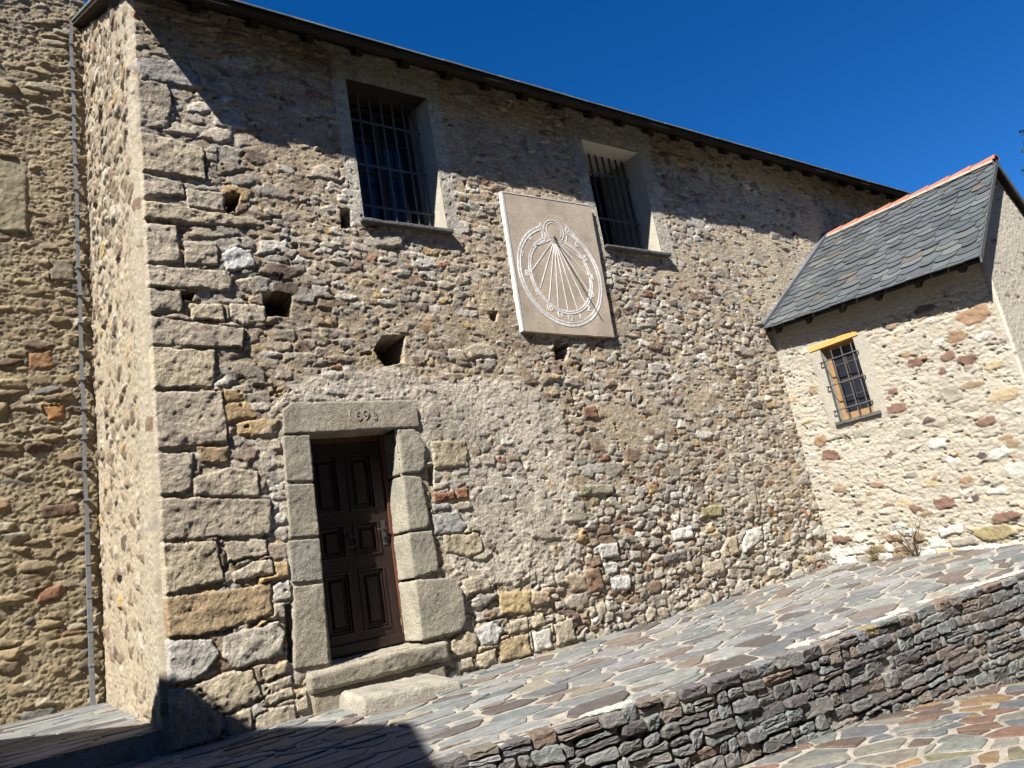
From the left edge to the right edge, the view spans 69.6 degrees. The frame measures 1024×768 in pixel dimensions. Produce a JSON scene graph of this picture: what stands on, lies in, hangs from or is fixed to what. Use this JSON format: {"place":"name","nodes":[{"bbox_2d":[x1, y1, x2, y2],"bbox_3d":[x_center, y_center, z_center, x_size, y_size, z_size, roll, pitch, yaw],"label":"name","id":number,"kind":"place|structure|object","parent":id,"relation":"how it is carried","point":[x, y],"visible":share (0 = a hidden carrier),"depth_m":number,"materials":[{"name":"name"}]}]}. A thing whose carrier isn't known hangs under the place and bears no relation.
{"place":"outdoors","nodes":[
{"label":"outdoors","id":0,"kind":"place"},
{"bbox_2d":[0,703,161,767],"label":"pavement","id":1,"kind":"structure","parent":0,"point":[79,729],"depth_m":6.07,"materials":[{"name":"stone"}]},
{"bbox_2d":[0,705,162,767],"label":"pavement bed","id":2,"kind":"object","parent":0,"point":[140,746],"visible":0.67,"depth_m":5.20,"materials":[{"name":"grey concrete"}]},
{"bbox_2d":[0,0,105,724],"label":"set back building","id":3,"kind":"structure","parent":2,"relation":"on","point":[44,664],"depth_m":8.94,"materials":[{"name":"beige stone"}]},
{"bbox_2d":[69,24,95,705],"bbox_3d":[-5.441,-0.714,9.288,0.064,9.000,0.102,0,-17,-35],"label":"lightning conductor","id":4,"kind":"object","parent":3,"relation":"attached to","point":[86,500],"visible":0.98,"depth_m":9.04,"materials":[{"name":"metal"}]},
{"bbox_2d":[84,0,1023,198],"label":"sky","id":5,"kind":"structure","parent":0,"point":[906,95],"materials":[{"name":"blue"}]},
{"bbox_2d":[107,544,1023,767],"bbox_3d":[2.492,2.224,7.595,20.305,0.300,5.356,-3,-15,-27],"label":"terrace paving","id":6,"kind":"structure","parent":0,"point":[513,723],"depth_m":5.63,"materials":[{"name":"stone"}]},
{"bbox_2d":[339,673,462,716],"bbox_3d":[-0.919,2.518,6.018,0.926,0.171,0.661,0,-17,-35],"label":"stone step","id":7,"kind":"object","parent":6,"relation":"on","point":[363,701],"visible":0.85,"depth_m":5.80,"materials":[{"name":"stone"}]},
{"bbox_2d":[72,0,912,754],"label":"stone building","id":8,"kind":"structure","parent":6,"relation":"on","point":[356,428],"depth_m":7.50,"materials":[{"name":"stone"}]},
{"bbox_2d":[310,435,410,658],"bbox_3d":[-1.499,1.446,6.807,0.935,2.030,0.115,0,-17,-35],"label":"door","id":9,"kind":"structure","parent":8,"relation":"in","point":[356,536],"depth_m":6.84,"materials":[{"name":"brown wood"}]},
{"bbox_2d":[346,79,453,234],"bbox_3d":[-1.356,-2.426,8.198,1.085,1.749,0.494,0,-17,-35],"label":"window","id":10,"kind":"structure","parent":8,"relation":"in","point":[400,187],"depth_m":8.40,"materials":[{"name":"paint"}]},
{"bbox_2d":[499,191,613,337],"bbox_3d":[0.607,-1.464,8.845,1.458,1.810,0.360,0,-17,-35],"label":"sundial","id":11,"kind":"object","parent":8,"relation":"attached to","point":[558,283],"visible":1,"depth_m":8.85,"materials":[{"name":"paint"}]},
{"bbox_2d":[581,139,671,257],"bbox_3d":[1.355,-2.415,10.297,1.197,1.618,0.824,0,-17,-35],"label":"window","id":12,"kind":"structure","parent":8,"relation":"in","point":[617,181],"depth_m":10.44,"materials":[{"name":"paint"}]},
{"bbox_2d":[857,543,882,562],"bbox_3d":[4.689,2.214,9.626,0.139,0.275,0.328,0,-17,-35],"label":"weed","id":13,"kind":"object","parent":6,"relation":"on","point":[874,555],"visible":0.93,"depth_m":9.61,"materials":[{"name":"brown plant"}]},
{"bbox_2d":[762,154,1023,563],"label":"annexe","id":14,"kind":"structure","parent":6,"relation":"on","point":[896,328],"depth_m":9.45,"materials":[{"name":"stone"}]},
{"bbox_2d":[809,330,880,425],"bbox_3d":[4.645,-0.062,10.164,0.356,1.186,0.752,0,-17,-35],"label":"window","id":15,"kind":"structure","parent":14,"relation":"in","point":[847,384],"depth_m":10.19,"materials":[{"name":"paint"}]},
{"bbox_2d":[881,515,922,556],"bbox_3d":[4.939,1.926,9.246,0.250,0.565,0.625,0,-17,-35],"label":"dry shrub","id":16,"kind":"object","parent":6,"relation":"on","point":[915,546],"visible":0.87,"depth_m":9.25,"materials":[{"name":"brown plant"}]},
{"bbox_2d":[736,681,1023,767],"bbox_3d":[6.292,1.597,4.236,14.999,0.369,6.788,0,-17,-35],"label":"road paving","id":17,"kind":"structure","parent":0,"point":[918,728],"depth_m":4.59,"materials":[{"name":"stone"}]},
{"label":"ground","id":18,"kind":"structure","parent":0,"visible":0},
{"bbox_2d":[409,569,1023,767],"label":"retaining wall","id":19,"kind":"structure","parent":18,"relation":"on","point":[970,639],"depth_m":4.97,"materials":[{"name":"stone"}]},
{"bbox_2d":[1018,130,1023,175],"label":"fir tree","id":20,"kind":"object","parent":18,"relation":"on","point":[1020,131],"visible":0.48,"depth_m":26.68,"materials":[{"name":"green plant"}]}
]}

